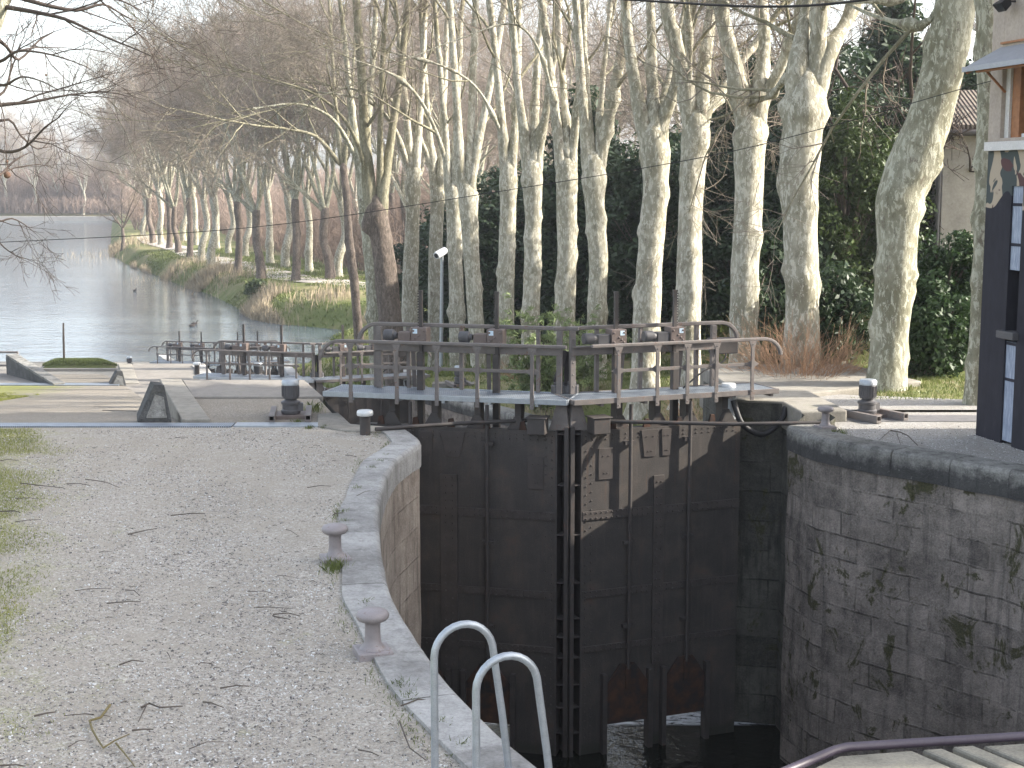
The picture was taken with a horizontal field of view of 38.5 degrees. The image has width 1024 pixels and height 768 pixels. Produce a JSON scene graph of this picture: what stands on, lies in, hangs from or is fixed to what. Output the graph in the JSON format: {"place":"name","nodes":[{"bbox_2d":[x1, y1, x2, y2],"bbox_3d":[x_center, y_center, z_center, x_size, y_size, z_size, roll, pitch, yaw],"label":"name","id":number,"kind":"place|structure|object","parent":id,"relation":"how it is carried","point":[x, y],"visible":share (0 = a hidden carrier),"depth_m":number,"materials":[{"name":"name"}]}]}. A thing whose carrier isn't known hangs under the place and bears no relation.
{"place":"outdoors","nodes":[
{"label":"outdoors","id":0,"kind":"place"},
{"bbox_2d":[0,427,80,747],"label":"grass","id":1,"kind":"structure","parent":0,"point":[11,449],"depth_m":18.33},
{"bbox_2d":[0,210,123,215],"bbox_3d":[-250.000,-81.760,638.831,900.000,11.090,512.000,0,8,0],"label":"shore","id":2,"kind":"structure","parent":0,"point":[50,214],"depth_m":394.38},
{"bbox_2d":[0,112,59,213],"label":"plane tree","id":3,"kind":"object","parent":2,"relation":"on","point":[30,154],"visible":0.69,"depth_m":392.83,"materials":[{"name":"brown plant"}]},
{"bbox_2d":[0,166,375,212],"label":"wood","id":4,"kind":"object","parent":2,"relation":"on","point":[20,195],"visible":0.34,"depth_m":399.40,"materials":[{"name":"plant"}]},
{"bbox_2d":[52,374,110,382],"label":"sloping path","id":5,"kind":"structure","parent":0,"point":[83,378],"depth_m":62.76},
{"bbox_2d":[6,353,64,385],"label":"retaining wall","id":6,"kind":"structure","parent":5,"relation":"on","point":[18,366],"depth_m":50.47,"materials":[{"name":"concrete"}]},
{"bbox_2d":[0,386,179,422],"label":"sloping path","id":7,"kind":"structure","parent":0,"point":[68,404],"depth_m":32.00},
{"bbox_2d":[137,381,171,421],"bbox_3d":[-6.098,0.865,25.031,0.718,1.768,0.562,0,8,0],"label":"stone wedge","id":8,"kind":"object","parent":7,"relation":"on","point":[154,406],"visible":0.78,"depth_m":24.75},
{"bbox_2d":[159,379,210,422],"bbox_3d":[-6.076,1.842,27.210,0.457,3.230,5.374,-3,8,-18],"label":"quay coping","id":9,"kind":"object","parent":7,"relation":"on","point":[184,405],"visible":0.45,"depth_m":26.35,"materials":[{"name":"concrete"}]},
{"bbox_2d":[125,364,201,397],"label":"quay","id":10,"kind":"structure","parent":0,"point":[146,374],"depth_m":51.87,"materials":[{"name":"concrete"}]},
{"bbox_2d":[0,423,462,767],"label":"quay gravel","id":11,"kind":"structure","parent":0,"point":[310,535],"depth_m":14.01,"materials":[{"name":"gravel"}]},
{"bbox_2d":[0,423,234,427],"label":"cable duct cover","id":12,"kind":"object","parent":11,"relation":"on","point":[116,425],"visible":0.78,"depth_m":24.12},
{"bbox_2d":[0,0,249,302],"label":"plane tree","id":13,"kind":"object","parent":11,"relation":"on","point":[5,5],"visible":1,"depth_m":20.59,"materials":[{"name":"brown plant"}]},
{"bbox_2d":[319,522,351,565],"bbox_3d":[-1.879,1.696,15.587,0.300,0.433,0.300,-2,8,-17],"label":"mooring bollard","id":14,"kind":"object","parent":11,"relation":"on","point":[334,531],"visible":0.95,"depth_m":15.52,"materials":[{"name":"paint"}]},
{"bbox_2d":[352,606,393,661],"bbox_3d":[-1.188,2.124,12.516,0.300,0.433,0.300,-2,8,-17],"label":"mooring bollard","id":15,"kind":"object","parent":11,"relation":"on","point":[373,645],"visible":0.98,"depth_m":12.44,"materials":[{"name":"paint"}]},
{"bbox_2d":[183,380,322,401],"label":"concrete slab","id":16,"kind":"structure","parent":0,"point":[234,389],"depth_m":28.10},
{"bbox_2d":[196,399,331,422],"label":"concrete slab","id":17,"kind":"structure","parent":0,"point":[233,410],"depth_m":25.93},
{"bbox_2d":[269,378,311,421],"bbox_3d":[-3.769,0.256,24.978,0.700,0.670,1.120,-1,8,-7],"label":"gate actuator","id":18,"kind":"object","parent":17,"relation":"on","point":[292,406],"visible":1,"depth_m":24.91,"materials":[{"name":"paint"}]},
{"bbox_2d":[0,142,638,176],"bbox_3d":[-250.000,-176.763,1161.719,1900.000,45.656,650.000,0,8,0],"label":"hills","id":19,"kind":"structure","parent":0,"point":[320,154],"depth_m":1095.11,"materials":[{"name":"grey plant"}]},
{"bbox_2d":[0,221,960,411],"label":"canal water","id":20,"kind":"structure","parent":0,"point":[106,313],"depth_m":123.03,"materials":[{"name":"grey liquid"}]},
{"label":"lock wall","id":21,"kind":"object","parent":20,"relation":"in","visible":0},
{"bbox_2d":[148,331,226,372],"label":"lock gate leaf","id":22,"kind":"object","parent":21,"relation":"attached to","point":[178,347],"visible":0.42,"depth_m":81.82,"materials":[{"name":"metal"}]},
{"bbox_2d":[0,0,975,155],"label":"sky","id":23,"kind":"structure","parent":0,"point":[10,19],"materials":[{"name":"white"}]},
{"bbox_2d":[111,214,964,425],"bbox_3d":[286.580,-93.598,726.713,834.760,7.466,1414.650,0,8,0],"label":"bank ground","id":24,"kind":"structure","parent":0,"point":[229,289],"depth_m":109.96,"materials":[{"name":"green plant"}]},
{"bbox_2d":[80,156,155,250],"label":"riverside tree","id":25,"kind":"object","parent":24,"relation":"on","point":[122,225],"visible":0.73,"depth_m":207.53,"materials":[{"name":"brown plant"}]},
{"bbox_2d":[67,40,174,242],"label":"plane tree","id":26,"kind":"object","parent":24,"relation":"on","point":[151,230],"visible":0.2,"depth_m":206.37,"materials":[{"name":"brown plant"}]},
{"bbox_2d":[114,22,169,244],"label":"plane tree","id":27,"kind":"object","parent":24,"relation":"on","point":[161,219],"visible":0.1,"depth_m":202.38,"materials":[{"name":"beige plant"}]},
{"bbox_2d":[92,48,203,252],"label":"plane tree","id":28,"kind":"object","parent":24,"relation":"on","point":[178,247],"visible":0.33,"depth_m":180.60,"materials":[{"name":"brown plant"}]},
{"bbox_2d":[112,39,196,247],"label":"plane tree","id":29,"kind":"object","parent":24,"relation":"on","point":[169,243],"visible":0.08,"depth_m":192.32,"materials":[{"name":"brown plant"}]},
{"bbox_2d":[126,27,230,256],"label":"plane tree","id":30,"kind":"object","parent":24,"relation":"on","point":[190,237],"visible":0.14,"depth_m":171.33,"materials":[{"name":"brown plant"}]},
{"bbox_2d":[120,2,243,260],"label":"plane tree","id":31,"kind":"object","parent":24,"relation":"on","point":[204,236],"visible":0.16,"depth_m":162.00,"materials":[{"name":"beige plant"}]},
{"bbox_2d":[114,0,270,264],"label":"plane tree","id":32,"kind":"object","parent":24,"relation":"on","point":[213,240],"visible":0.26,"depth_m":154.96,"materials":[{"name":"brown plant"}]},
{"bbox_2d":[0,0,426,385],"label":"plane tree","id":33,"kind":"object","parent":24,"relation":"on","point":[371,315],"visible":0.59,"depth_m":67.67,"materials":[{"name":"brown plant"}]},
{"bbox_2d":[45,231,400,341],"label":"reeds","id":34,"kind":"object","parent":24,"relation":"on","point":[252,310],"visible":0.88,"depth_m":139.46,"materials":[{"name":"plant"}]},
{"bbox_2d":[134,0,334,279],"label":"plane tree","id":35,"kind":"object","parent":24,"relation":"on","point":[253,208],"visible":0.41,"depth_m":133.44,"materials":[{"name":"brown plant"}]},
{"bbox_2d":[116,177,353,231],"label":"undergrowth","id":36,"kind":"object","parent":24,"relation":"on","point":[222,204],"visible":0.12,"depth_m":265.76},
{"bbox_2d":[165,0,307,273],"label":"plane tree","id":37,"kind":"object","parent":24,"relation":"on","point":[239,235],"visible":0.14,"depth_m":142.62,"materials":[{"name":"brown plant"}]},
{"bbox_2d":[99,0,382,348],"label":"plane tree","id":38,"kind":"object","parent":24,"relation":"on","point":[341,158],"visible":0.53,"depth_m":82.87,"materials":[{"name":"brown plant"}]},
{"bbox_2d":[183,0,303,263],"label":"plane tree","id":39,"kind":"object","parent":24,"relation":"on","point":[269,244],"visible":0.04,"depth_m":156.20,"materials":[{"name":"beige plant"}]},
{"bbox_2d":[44,0,445,385],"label":"plane tree","id":40,"kind":"object","parent":24,"relation":"on","point":[375,226],"visible":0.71,"depth_m":61.13,"materials":[{"name":"brown plant"}]},
{"bbox_2d":[61,0,448,365],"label":"plane tree","id":41,"kind":"object","parent":24,"relation":"on","point":[410,154],"visible":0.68,"depth_m":62.87,"materials":[{"name":"beige plant"}]},
{"bbox_2d":[82,0,452,366],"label":"plane tree","id":42,"kind":"object","parent":24,"relation":"on","point":[434,160],"visible":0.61,"depth_m":63.94,"materials":[{"name":"brown plant"}]},
{"bbox_2d":[187,0,368,267],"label":"plane tree","id":43,"kind":"object","parent":24,"relation":"on","point":[285,251],"visible":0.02,"depth_m":149.18,"materials":[{"name":"beige plant"}]},
{"bbox_2d":[217,0,365,281],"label":"plane tree","id":44,"kind":"object","parent":24,"relation":"on","point":[296,252],"visible":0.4,"depth_m":127.14,"materials":[{"name":"brown plant"}]},
{"bbox_2d":[240,0,350,271],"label":"plane tree","id":45,"kind":"object","parent":24,"relation":"on","point":[308,252],"visible":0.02,"depth_m":142.21,"materials":[{"name":"beige plant"}]},
{"bbox_2d":[201,0,392,278],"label":"plane tree","id":46,"kind":"object","parent":24,"relation":"on","point":[322,206],"visible":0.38,"depth_m":128.84,"materials":[{"name":"brown plant"}]},
{"bbox_2d":[240,0,396,276],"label":"plane tree","id":47,"kind":"object","parent":24,"relation":"on","point":[339,255],"visible":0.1,"depth_m":133.25,"materials":[{"name":"brown plant"}]},
{"bbox_2d":[140,0,503,367],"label":"plane tree","id":48,"kind":"object","parent":24,"relation":"on","point":[456,312],"visible":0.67,"depth_m":60.14,"materials":[{"name":"beige plant"}]},
{"bbox_2d":[166,0,549,369],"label":"plane tree","id":49,"kind":"object","parent":24,"relation":"on","point":[508,180],"visible":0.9,"depth_m":51.80,"materials":[{"name":"beige plant"}]},
{"bbox_2d":[77,0,641,350],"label":"plane tree","id":50,"kind":"object","parent":24,"relation":"on","point":[565,133],"visible":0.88,"depth_m":45.88,"materials":[{"name":"beige plant"}]},
{"bbox_2d":[312,1,476,272],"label":"plane tree","id":51,"kind":"object","parent":24,"relation":"on","point":[401,195],"visible":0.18,"depth_m":123.73,"materials":[{"name":"beige plant"}]},
{"bbox_2d":[220,139,638,272],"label":"undergrowth","id":52,"kind":"object","parent":24,"relation":"on","point":[334,226],"visible":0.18,"depth_m":181.17,"materials":[{"name":"plant"}]},
{"bbox_2d":[393,213,468,341],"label":"evergreen tree","id":53,"kind":"object","parent":24,"relation":"on","point":[400,254],"visible":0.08,"depth_m":76.98,"materials":[{"name":"green plant"}]},
{"bbox_2d":[353,0,552,208],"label":"plane tree","id":54,"kind":"object","parent":24,"relation":"on","point":[450,126],"visible":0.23,"depth_m":118.31,"materials":[{"name":"brown plant"}]},
{"bbox_2d":[409,0,537,368],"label":"plane tree","id":55,"kind":"object","parent":24,"relation":"on","point":[466,168],"visible":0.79,"depth_m":56.26,"materials":[{"name":"beige plant"}]},
{"bbox_2d":[418,170,552,342],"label":"evergreen tree","id":56,"kind":"object","parent":24,"relation":"on","point":[489,215],"visible":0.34,"depth_m":68.56,"materials":[{"name":"green plant"}]},
{"bbox_2d":[469,0,575,169],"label":"plane tree","id":57,"kind":"object","parent":24,"relation":"on","point":[533,31],"visible":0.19,"depth_m":127.53,"materials":[{"name":"beige plant"}]},
{"bbox_2d":[462,0,603,366],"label":"plane tree","id":58,"kind":"object","parent":24,"relation":"on","point":[532,143],"visible":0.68,"depth_m":49.31,"materials":[{"name":"beige plant"}]},
{"bbox_2d":[491,292,601,418],"bbox_3d":[0.997,-0.681,40.068,3.332,3.767,3.733,0,8,0],"label":"oleander bush","id":59,"kind":"object","parent":24,"relation":"on","point":[548,367],"visible":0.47,"depth_m":40.05,"materials":[{"name":"green plant"}]},
{"bbox_2d":[448,0,645,174],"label":"plane tree","id":60,"kind":"object","parent":24,"relation":"on","point":[508,115],"visible":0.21,"depth_m":93.06,"materials":[{"name":"brown plant"}]},
{"bbox_2d":[516,82,635,345],"bbox_3d":[3.268,-6.884,63.648,5.806,12.230,6.768,2,8,15],"label":"evergreen tree","id":61,"kind":"object","parent":24,"relation":"on","point":[549,251],"visible":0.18,"depth_m":62.46,"materials":[{"name":"green plant"}]},
{"bbox_2d":[555,303,632,391],"bbox_3d":[2.339,-0.933,41.209,2.462,2.692,1.979,0,8,0],"label":"oleander bush","id":62,"kind":"object","parent":24,"relation":"on","point":[589,374],"visible":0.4,"depth_m":41.10,"materials":[{"name":"green plant"}]},
{"bbox_2d":[517,0,703,377],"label":"plane tree","id":63,"kind":"object","parent":24,"relation":"on","point":[594,151],"visible":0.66,"depth_m":43.34,"materials":[{"name":"beige plant"}]},
{"bbox_2d":[580,129,728,354],"bbox_3d":[6.239,-5.603,60.698,7.147,9.989,6.971,-2,8,-12],"label":"evergreen tree","id":64,"kind":"object","parent":24,"relation":"on","point":[625,211],"visible":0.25,"depth_m":59.31,"materials":[{"name":"green plant"}]},
{"bbox_2d":[565,0,779,146],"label":"plane tree","id":65,"kind":"object","parent":24,"relation":"on","point":[676,118],"visible":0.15,"depth_m":79.08,"materials":[{"name":"beige plant"}]},
{"bbox_2d":[499,0,862,366],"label":"plane tree","id":66,"kind":"object","parent":24,"relation":"on","point":[802,104],"visible":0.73,"depth_m":30.60,"materials":[{"name":"beige plant"}]},
{"bbox_2d":[579,0,795,419],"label":"plane tree","id":67,"kind":"object","parent":24,"relation":"on","point":[652,118],"visible":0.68,"depth_m":36.98,"materials":[{"name":"beige plant"}]},
{"bbox_2d":[425,341,964,424],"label":"grass","id":68,"kind":"structure","parent":24,"relation":"on","point":[936,378],"depth_m":29.41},
{"bbox_2d":[423,0,974,391],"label":"plane tree","id":69,"kind":"object","parent":24,"relation":"on","point":[913,167],"visible":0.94,"depth_m":27.44,"materials":[{"name":"beige plant"}]},
{"bbox_2d":[674,47,782,316],"bbox_3d":[9.145,-7.343,57.500,5.530,11.648,6.446,-4,9,-28],"label":"evergreen tree","id":70,"kind":"object","parent":24,"relation":"on","point":[719,256],"visible":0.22,"depth_m":56.70,"materials":[{"name":"green plant"}]},
{"bbox_2d":[590,0,903,411],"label":"plane tree","id":71,"kind":"object","parent":24,"relation":"on","point":[695,125],"visible":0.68,"depth_m":35.43,"materials":[{"name":"beige plant"}]},
{"bbox_2d":[712,0,831,363],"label":"plane tree","id":72,"kind":"object","parent":24,"relation":"on","point":[744,269],"visible":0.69,"depth_m":32.91,"materials":[{"name":"beige plant"}]},
{"bbox_2d":[699,305,869,380],"bbox_3d":[5.812,-0.651,30.068,4.129,1.944,3.860,-7,10,-40],"label":"dry shrub","id":73,"kind":"object","parent":24,"relation":"on","point":[803,369],"visible":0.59,"depth_m":29.61,"materials":[{"name":"plant"}]},
{"bbox_2d":[717,213,853,363],"bbox_3d":[7.521,-2.318,40.139,3.728,4.868,3.306,0,8,0],"label":"evergreen bush","id":74,"kind":"object","parent":24,"relation":"on","point":[768,250],"visible":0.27,"depth_m":39.25,"materials":[{"name":"green plant"}]},
{"bbox_2d":[699,364,920,411],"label":"concrete slab","id":75,"kind":"structure","parent":24,"relation":"on","point":[841,384],"depth_m":28.86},
{"bbox_2d":[776,259,873,364],"bbox_3d":[7.311,-1.424,33.617,2.407,2.908,1.982,0,8,0],"label":"laurel bush","id":76,"kind":"object","parent":24,"relation":"on","point":[841,291],"visible":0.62,"depth_m":33.14,"materials":[{"name":"green plant"}]},
{"bbox_2d":[762,40,910,240],"bbox_3d":[11.496,-6.926,51.591,6.971,9.989,7.147,5,10,34],"label":"evergreen tree","id":77,"kind":"object","parent":24,"relation":"on","point":[770,179],"visible":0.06,"depth_m":50.46,"materials":[{"name":"green plant"}]},
{"bbox_2d":[698,0,975,238],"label":"bare tree","id":78,"kind":"object","parent":24,"relation":"on","point":[911,91],"visible":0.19,"depth_m":40.89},
{"bbox_2d":[822,0,926,235],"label":"evergreen tree","id":79,"kind":"object","parent":24,"relation":"on","point":[880,45],"visible":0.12,"depth_m":53.94,"materials":[{"name":"green plant"}]},
{"bbox_2d":[818,87,938,354],"bbox_3d":[9.515,-4.314,40.681,4.033,7.733,4.062,5,10,33],"label":"evergreen bush","id":80,"kind":"object","parent":24,"relation":"on","point":[843,225],"visible":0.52,"depth_m":39.88,"materials":[{"name":"green plant"}]},
{"bbox_2d":[872,266,970,377],"bbox_3d":[8.576,-1.137,30.364,2.433,2.587,2.403,0,8,0],"label":"laurel bush","id":81,"kind":"object","parent":24,"relation":"on","point":[936,335],"visible":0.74,"depth_m":29.69,"materials":[{"name":"green plant"}]},
{"bbox_2d":[915,229,972,370],"bbox_3d":[9.321,-1.626,31.097,2.152,3.325,2.256,-6,10,-35],"label":"laurel bush","id":82,"kind":"object","parent":24,"relation":"on","point":[955,261],"visible":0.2,"depth_m":30.63,"materials":[{"name":"green plant"}]},
{"bbox_2d":[914,90,976,272],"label":"outbuilding","id":83,"kind":"structure","parent":24,"relation":"on","point":[953,199],"depth_m":41.61,"materials":[{"name":"paint"}]},
{"bbox_2d":[961,0,993,411],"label":"plane tree","id":84,"kind":"object","parent":24,"relation":"on","point":[984,11],"visible":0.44,"depth_m":25.67,"materials":[{"name":"beige plant"}]},
{"bbox_2d":[484,711,786,767],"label":"lock water","id":85,"kind":"structure","parent":0,"point":[746,745],"depth_m":25.21,"materials":[{"name":"liquid"}]},
{"bbox_2d":[380,468,420,646],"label":"lock wall","id":86,"kind":"structure","parent":85,"relation":"in","point":[400,539],"depth_m":21.84,"materials":[{"name":"stone"}]},
{"bbox_2d":[339,429,535,767],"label":"quay coping","id":87,"kind":"object","parent":86,"relation":"on","point":[363,577],"visible":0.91,"depth_m":13.94,"materials":[{"name":"stone"}]},
{"bbox_2d":[430,620,552,767],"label":"access ladder","id":88,"kind":"object","parent":87,"relation":"attached to","point":[494,660],"visible":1,"depth_m":9.57,"materials":[{"name":"metal"}]},
{"bbox_2d":[782,731,1023,767],"bbox_3d":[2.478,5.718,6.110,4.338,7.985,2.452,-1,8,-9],"label":"footbridge deck","id":89,"kind":"structure","parent":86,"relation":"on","point":[1004,756],"depth_m":6.56,"materials":[{"name":"metal"}]},
{"bbox_2d":[319,290,578,757],"bbox_3d":[-1.071,2.976,25.234,4.310,9.130,1.145,2,8,14],"label":"lock gate leaf","id":90,"kind":"object","parent":85,"relation":"in","point":[491,532],"visible":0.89,"depth_m":24.73,"materials":[{"name":"metal"}]},
{"bbox_2d":[410,400,507,427],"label":"lock wall","id":91,"kind":"structure","parent":85,"relation":"in","point":[448,414],"depth_m":45.18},
{"bbox_2d":[412,385,551,429],"bbox_3d":[1.083,0.521,38.364,1.826,2.520,21.426,-3,8,-20],"label":"quay coping","id":92,"kind":"object","parent":91,"relation":"on","point":[465,408],"visible":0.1,"depth_m":43.77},
{"bbox_2d":[551,290,786,757],"bbox_3d":[2.719,2.957,25.370,3.995,9.130,1.210,-3,9,-21],"label":"lock gate leaf","id":93,"kind":"object","parent":85,"relation":"in","point":[653,558],"visible":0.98,"depth_m":24.96,"materials":[{"name":"metal"}]},
{"bbox_2d":[610,419,820,425],"bbox_3d":[3.308,0.642,24.164,3.779,0.075,0.317,0,8,3],"label":"push rod","id":94,"kind":"object","parent":93,"relation":"attached to","point":[706,423],"visible":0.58,"depth_m":24.11,"materials":[{"name":"metal"}]},
{"bbox_2d":[703,381,834,730],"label":"lock wall","id":95,"kind":"structure","parent":85,"relation":"in","point":[763,490],"depth_m":26.00,"materials":[{"name":"stone"}]},
{"bbox_2d":[735,387,846,429],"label":"quay block","id":96,"kind":"structure","parent":95,"relation":"on","point":[797,403],"depth_m":25.42,"materials":[{"name":"concrete"}]},
{"bbox_2d":[780,450,1023,767],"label":"stone wall","id":97,"kind":"structure","parent":85,"relation":"in","point":[904,609],"depth_m":22.05,"materials":[{"name":"stone"}]},
{"bbox_2d":[786,424,1023,502],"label":"quay coping","id":98,"kind":"object","parent":97,"relation":"on","point":[971,473],"visible":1,"depth_m":21.68,"materials":[{"name":"stone"}]},
{"bbox_3d":[-8.048,3.739,42.418,7.421,4.870,24.212,0,8,0],"label":"lock wall","id":99,"kind":"object","parent":85,"relation":"in","visible":0},
{"bbox_2d":[191,324,323,389],"bbox_3d":[-8.391,2.588,48.785,4.310,9.130,1.145,2,8,14],"label":"lock gate leaf","id":100,"kind":"object","parent":99,"relation":"attached to","point":[240,349],"visible":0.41,"depth_m":48.30,"materials":[{"name":"metal"}]},
{"bbox_2d":[819,394,976,409],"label":"gravel path","id":101,"kind":"structure","parent":0,"point":[850,403],"depth_m":26.35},
{"bbox_2d":[835,412,1023,463],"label":"quay gravel","id":102,"kind":"structure","parent":0,"point":[859,428],"depth_m":23.30,"materials":[{"name":"gravel"}]},
{"bbox_2d":[846,415,976,421],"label":"asphalt lane","id":103,"kind":"structure","parent":102,"relation":"on","point":[965,418],"depth_m":24.91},
{"bbox_2d":[843,378,907,423],"bbox_3d":[6.094,0.255,24.985,0.700,0.670,1.120,-4,9,-28],"label":"gate actuator","id":104,"kind":"object","parent":103,"relation":"on","point":[869,409],"visible":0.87,"depth_m":24.90,"materials":[{"name":"paint"}]},
{"bbox_2d":[962,0,1023,450],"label":"lock house","id":105,"kind":"structure","parent":102,"relation":"on","point":[1000,408],"depth_m":22.33,"materials":[{"name":"black paint"}]},
{"bbox_2d":[1,81,990,242],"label":"overhead cable","id":106,"kind":"object","parent":105,"relation":"attached to","point":[517,188],"visible":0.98,"depth_m":24.71,"materials":[{"name":"black rubber"}]},
{"bbox_2d":[1004,67,1023,137],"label":"window","id":107,"kind":"structure","parent":105,"relation":"in","point":[1014,107],"depth_m":22.14,"materials":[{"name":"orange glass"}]},
{"label":"ground","id":108,"kind":"structure","parent":0,"visible":0},
{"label":"lock wall","id":109,"kind":"object","parent":108,"relation":"on","visible":0},
{"bbox_2d":[310,325,431,423],"bbox_3d":[-4.601,2.569,48.922,3.995,9.130,1.210,-3,9,-21],"label":"lock gate leaf","id":110,"kind":"object","parent":109,"relation":"attached to","point":[345,408],"visible":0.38,"depth_m":48.26,"materials":[{"name":"metal"}]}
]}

